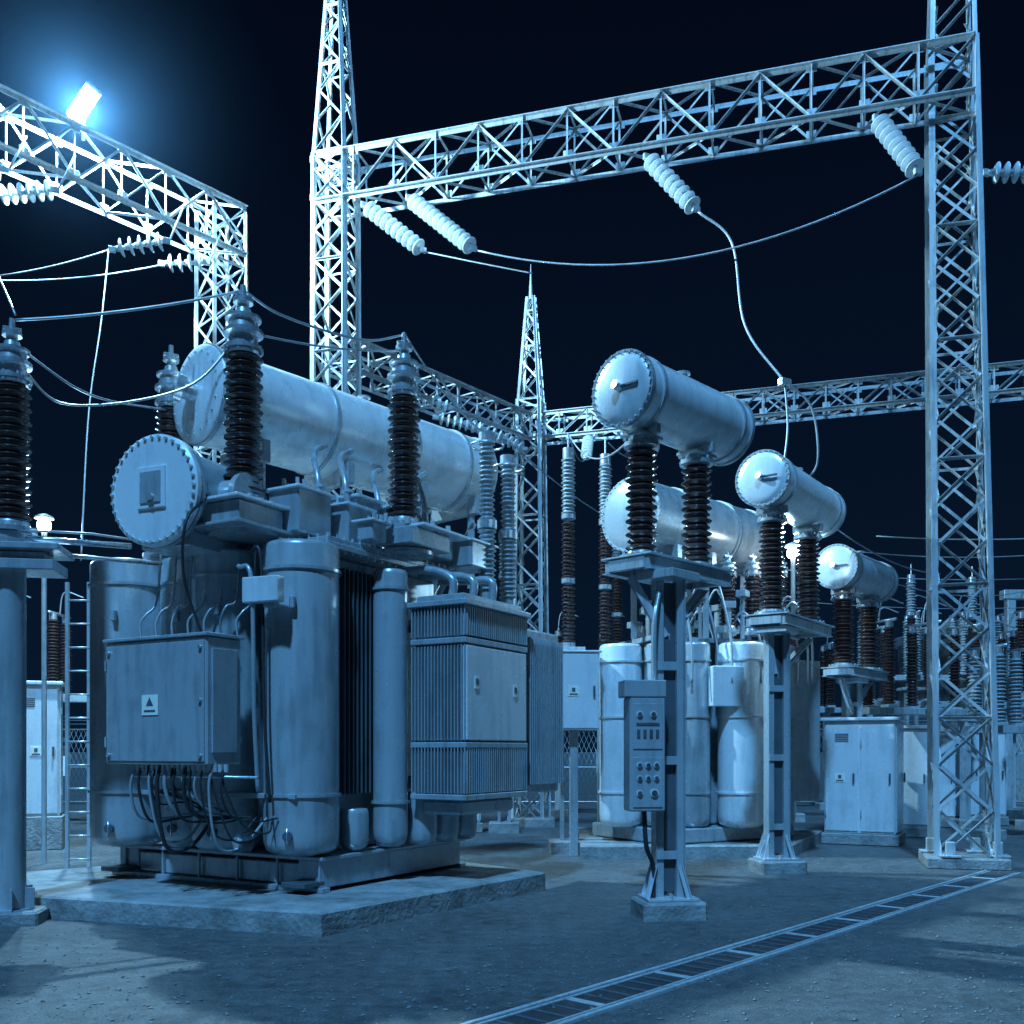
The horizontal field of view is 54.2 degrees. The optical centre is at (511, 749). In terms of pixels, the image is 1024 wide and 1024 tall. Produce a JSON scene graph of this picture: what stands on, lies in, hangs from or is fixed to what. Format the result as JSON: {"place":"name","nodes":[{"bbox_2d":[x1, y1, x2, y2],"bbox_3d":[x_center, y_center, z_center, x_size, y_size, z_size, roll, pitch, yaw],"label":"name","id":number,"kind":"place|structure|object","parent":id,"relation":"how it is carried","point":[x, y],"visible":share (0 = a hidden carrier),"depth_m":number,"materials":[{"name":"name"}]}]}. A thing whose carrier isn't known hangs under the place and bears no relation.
{"place":"outdoors","nodes":[
{"label":"outdoors","id":0,"kind":"place"},
{"bbox_2d":[476,813,482,832],"bbox_3d":[-0.900,0.725,19.500,0.620,1.750,0.520,0,0,-10],"label":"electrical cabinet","id":1,"kind":"object","parent":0,"point":[479,827],"visible":0.06,"depth_m":19.30,"materials":[{"name":"metal"}]},
{"bbox_2d":[0,752,1023,1023],"bbox_3d":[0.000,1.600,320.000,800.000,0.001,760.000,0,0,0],"label":"ground","id":2,"kind":"structure","parent":0,"point":[138,950],"depth_m":7.86,"materials":[{"name":"grey concrete"}]},
{"bbox_2d":[34,513,53,864],"bbox_3d":[-6.550,-0.853,14.000,0.260,4.905,0.260,0,0,0],"label":"post lamp","id":3,"kind":"object","parent":2,"relation":"on","point":[43,522],"visible":0.84,"depth_m":13.97,"materials":[{"name":"metal"}]},
{"bbox_2d":[27,681,64,850],"bbox_3d":[-7.650,0.250,16.200,0.740,2.700,0.620,0,0,-20],"label":"electrical cabinet","id":4,"kind":"object","parent":2,"relation":"on","point":[55,815],"visible":0.78,"depth_m":15.99,"materials":[{"name":"metal"}]},
{"bbox_2d":[27,592,86,775],"bbox_3d":[-9.423,-0.854,21.000,3.054,4.949,1.000,0,0,0],"label":"disconnector switch","id":5,"kind":"object","parent":2,"relation":"on","point":[53,646],"visible":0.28,"depth_m":20.70,"materials":[{"name":"metal"}]},
{"bbox_2d":[65,582,91,868],"bbox_3d":[-5.150,-0.190,11.900,0.500,3.620,0.400,0,0,0],"label":"access ladder","id":6,"kind":"object","parent":2,"relation":"on","point":[67,737],"visible":0.64,"depth_m":11.90,"materials":[{"name":"metal"}]},
{"bbox_2d":[0,318,161,925],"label":"post bushing","id":7,"kind":"object","parent":2,"relation":"on","point":[26,551],"visible":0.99,"depth_m":9.21,"materials":[{"name":"paint"}]},
{"bbox_2d":[0,83,247,463],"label":"side steel gantry","id":8,"kind":"object","parent":2,"relation":"on","point":[39,190],"visible":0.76,"depth_m":15.62,"materials":[{"name":"metal"}]},
{"bbox_2d":[66,81,100,140],"bbox_3d":[-6.434,-9.541,15.028,0.604,0.782,0.249,0,0,34],"label":"floodlight","id":9,"kind":"object","parent":8,"relation":"attached to","point":[84,102],"visible":0.94,"depth_m":14.95,"materials":[{"name":"metal"}]},
{"bbox_2d":[27,861,544,936],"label":"concrete plinth","id":10,"kind":"structure","parent":2,"relation":"on","point":[95,894],"depth_m":9.49,"materials":[{"name":"grey concrete"}]},
{"bbox_2d":[88,284,562,893],"bbox_3d":[-1.992,-1.605,11.489,3.985,5.990,5.155,0,0,30],"label":"power transformer","id":11,"kind":"object","parent":10,"relation":"on","point":[308,684],"visible":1,"depth_m":10.34,"materials":[{"name":"paint"}]},
{"bbox_2d":[489,541,519,832],"bbox_3d":[-0.150,-1.455,19.500,0.600,6.190,0.600,0,0,0],"label":"surge arrester","id":12,"kind":"object","parent":2,"relation":"on","point":[500,826],"visible":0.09,"depth_m":19.20,"materials":[{"name":"ceramic"}]},
{"bbox_2d":[63,716,1023,801],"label":"perimeter fence","id":13,"kind":"object","parent":2,"relation":"on","point":[522,798],"visible":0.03,"depth_m":29.00,"materials":[{"name":"metal"}]},
{"bbox_2d":[549,432,601,855],"bbox_3d":[0.930,-1.655,15.353,0.820,6.590,1.094,0,0,0],"label":"surge arrester","id":14,"kind":"object","parent":2,"relation":"on","point":[581,688],"visible":0.95,"depth_m":15.04,"materials":[{"name":"metal"}]},
{"bbox_2d":[551,612,624,816],"bbox_3d":[2.277,-0.854,24.000,3.054,4.949,1.000,0,0,0],"label":"disconnector switch","id":15,"kind":"object","parent":2,"relation":"on","point":[555,812],"visible":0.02,"depth_m":23.87,"materials":[{"name":"metal"}]},
{"bbox_2d":[588,439,611,835],"bbox_3d":[1.550,-1.755,16.600,0.600,6.790,0.600,0,0,0],"label":"surge arrester","id":16,"kind":"object","parent":2,"relation":"on","point":[605,547],"visible":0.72,"depth_m":16.53,"materials":[{"name":"ceramic"}]},
{"bbox_2d":[611,547,622,642],"bbox_3d":[2.000,-1.555,19.000,0.600,6.390,0.600,0,0,0],"label":"surge arrester","id":17,"kind":"object","parent":2,"relation":"on","point":[617,608],"visible":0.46,"depth_m":18.92,"materials":[{"name":"ceramic"}]},
{"bbox_2d":[310,0,1023,870],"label":"steel gantry","id":18,"kind":"object","parent":2,"relation":"on","point":[910,162],"visible":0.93,"depth_m":14.18,"materials":[{"name":"metal"}]},
{"bbox_2d":[0,174,1023,608],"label":"overhead conductors","id":19,"kind":"object","parent":18,"relation":"hanging from","point":[784,382],"visible":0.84,"depth_m":13.58,"materials":[{"name":"metal"}]},
{"bbox_2d":[320,266,1023,826],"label":"steel gantry","id":20,"kind":"object","parent":2,"relation":"on","point":[590,436],"visible":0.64,"depth_m":20.04,"materials":[{"name":"metal"}]},
{"bbox_2d":[591,349,754,921],"bbox_3d":[1.765,-1.113,10.092,1.064,5.565,2.244,0,0,44],"label":"pole mounted voltage transformer","id":21,"kind":"object","parent":2,"relation":"on","point":[647,405],"visible":1,"depth_m":9.58,"materials":[{"name":"paint"}]},
{"bbox_2d":[578,827,821,859],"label":"concrete plinth","id":22,"kind":"structure","parent":2,"relation":"on","point":[593,847],"depth_m":14.68,"materials":[{"name":"grey concrete"}]},
{"bbox_2d":[593,477,819,843],"bbox_3d":[2.909,-1.315,15.773,3.630,5.410,2.807,0,0,-23],"label":"power transformer","id":23,"kind":"object","parent":22,"relation":"on","point":[724,735],"visible":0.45,"depth_m":15.13,"materials":[{"name":"paint"}]},
{"bbox_2d":[460,870,1020,1023],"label":"cable trench cover","id":24,"kind":"object","parent":2,"relation":"on","point":[572,1007],"visible":0.98,"depth_m":7.49,"materials":[{"name":"grey metal"}]},
{"bbox_2d":[691,602,805,821],"bbox_3d":[5.277,-0.854,22.500,3.054,4.949,1.000,0,0,0],"label":"disconnector switch","id":25,"kind":"object","parent":2,"relation":"on","point":[800,817],"visible":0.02,"depth_m":22.25,"materials":[{"name":"metal"}]},
{"bbox_2d":[735,449,845,874],"bbox_3d":[3.978,-1.137,13.885,0.854,5.615,2.638,0,0,35],"label":"pole mounted voltage transformer","id":26,"kind":"object","parent":2,"relation":"on","point":[777,490],"visible":1,"depth_m":13.06,"materials":[{"name":"paint"}]},
{"bbox_2d":[815,627,840,809],"bbox_3d":[7.477,-0.854,27.000,3.054,4.949,1.000,0,0,0],"label":"disconnector switch","id":27,"kind":"object","parent":2,"relation":"on","point":[827,699],"visible":0.28,"depth_m":26.85,"materials":[{"name":"metal"}]},
{"bbox_2d":[817,544,898,716],"bbox_3d":[6.192,-0.945,17.833,0.807,5.230,2.416,0,0,39],"label":"pole mounted voltage transformer","id":28,"kind":"object","parent":2,"relation":"on","point":[847,575],"visible":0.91,"depth_m":17.22,"materials":[{"name":"paint"}]},
{"bbox_2d":[820,717,906,846],"bbox_3d":[6.050,0.525,17.200,1.270,2.150,1.020,0,0,28],"label":"electrical cabinet","id":29,"kind":"object","parent":2,"relation":"on","point":[864,777],"visible":1,"depth_m":16.80,"materials":[{"name":"metal"}]},
{"bbox_2d":[897,564,925,724],"bbox_3d":[8.900,-1.255,22.300,0.600,5.790,0.600,0,0,0],"label":"surge arrester","id":30,"kind":"object","parent":2,"relation":"on","point":[911,602],"visible":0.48,"depth_m":22.23,"materials":[{"name":"ceramic"}]},
{"bbox_2d":[903,725,926,837],"bbox_3d":[7.300,0.575,18.700,1.020,2.050,0.820,0,0,20],"label":"electrical cabinet","id":31,"kind":"object","parent":2,"relation":"on","point":[915,782],"visible":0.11,"depth_m":18.27,"materials":[{"name":"metal"}]},
{"bbox_2d":[862,607,979,728],"bbox_3d":[9.673,-0.854,23.513,3.047,4.949,1.000,0,0,-10],"label":"disconnector switch","id":32,"kind":"object","parent":2,"relation":"on","point":[922,703],"visible":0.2,"depth_m":23.20,"materials":[{"name":"metal"}]},
{"bbox_2d":[862,598,987,828],"bbox_3d":[8.359,-0.704,20.221,3.026,4.649,1.000,0,0,-20],"label":"disconnector switch","id":33,"kind":"object","parent":2,"relation":"on","point":[888,706],"visible":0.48,"depth_m":20.37,"materials":[{"name":"metal"}]},
{"bbox_2d":[857,595,1003,716],"bbox_3d":[11.077,-1.204,26.000,4.454,5.649,1.000,0,0,0],"label":"disconnector switch","id":34,"kind":"object","parent":2,"relation":"on","point":[953,622],"visible":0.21,"depth_m":25.85,"materials":[{"name":"metal"}]},
{"bbox_2d":[939,733,957,827],"bbox_3d":[8.700,0.625,21.000,1.020,1.950,0.820,0,0,0],"label":"electrical cabinet","id":35,"kind":"object","parent":2,"relation":"on","point":[947,784],"visible":0.16,"depth_m":20.63,"materials":[{"name":"metal"}]},
{"bbox_2d":[960,566,981,708],"bbox_3d":[10.400,-1.255,22.600,0.600,5.790,0.600,0,0,0],"label":"surge arrester","id":36,"kind":"object","parent":2,"relation":"on","point":[972,608],"visible":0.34,"depth_m":22.54,"materials":[{"name":"ceramic"}]},
{"bbox_2d":[940,729,1008,825],"bbox_3d":[9.900,0.575,21.500,1.220,2.050,0.820,0,0,0],"label":"electrical cabinet","id":37,"kind":"object","parent":2,"relation":"on","point":[1004,818],"visible":0.34,"depth_m":21.13,"materials":[{"name":"metal"}]},
{"bbox_2d":[965,620,1023,840],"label":"disconnector switch","id":38,"kind":"object","parent":2,"relation":"on","point":[1015,726],"visible":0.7,"depth_m":18.12,"materials":[{"name":"metal"}]},
{"bbox_2d":[990,611,1023,816],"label":"disconnector switch","id":39,"kind":"object","parent":2,"relation":"on","point":[1011,811],"visible":0.28,"depth_m":23.92,"materials":[{"name":"metal"}]},
{"bbox_2d":[999,590,1023,815],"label":"busbar support frame","id":40,"kind":"object","parent":2,"relation":"on","point":[1010,600],"visible":0.23,"depth_m":24.40,"materials":[{"name":"metal"}]},
{"bbox_2d":[1014,610,1023,828],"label":"disconnector switch","id":41,"kind":"object","parent":2,"relation":"on","point":[1019,824],"visible":0.47,"depth_m":20.43,"materials":[{"name":"metal"}]},
{"bbox_2d":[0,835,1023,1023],"bbox_3d":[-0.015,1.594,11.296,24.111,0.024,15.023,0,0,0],"label":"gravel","id":42,"kind":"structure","parent":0,"point":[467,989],"depth_m":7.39,"materials":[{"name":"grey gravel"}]},
{"bbox_2d":[0,0,1023,751],"label":"sky","id":43,"kind":"structure","parent":0,"point":[221,94],"materials":[{"name":"black"}]},
{"bbox_2d":[784,542,798,613],"bbox_3d":[4.300,-2.438,15.300,0.260,1.475,0.260,0,0,0],"label":"post lamp","id":44,"kind":"object","parent":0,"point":[792,551],"visible":0.77,"depth_m":15.27,"materials":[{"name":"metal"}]}
]}

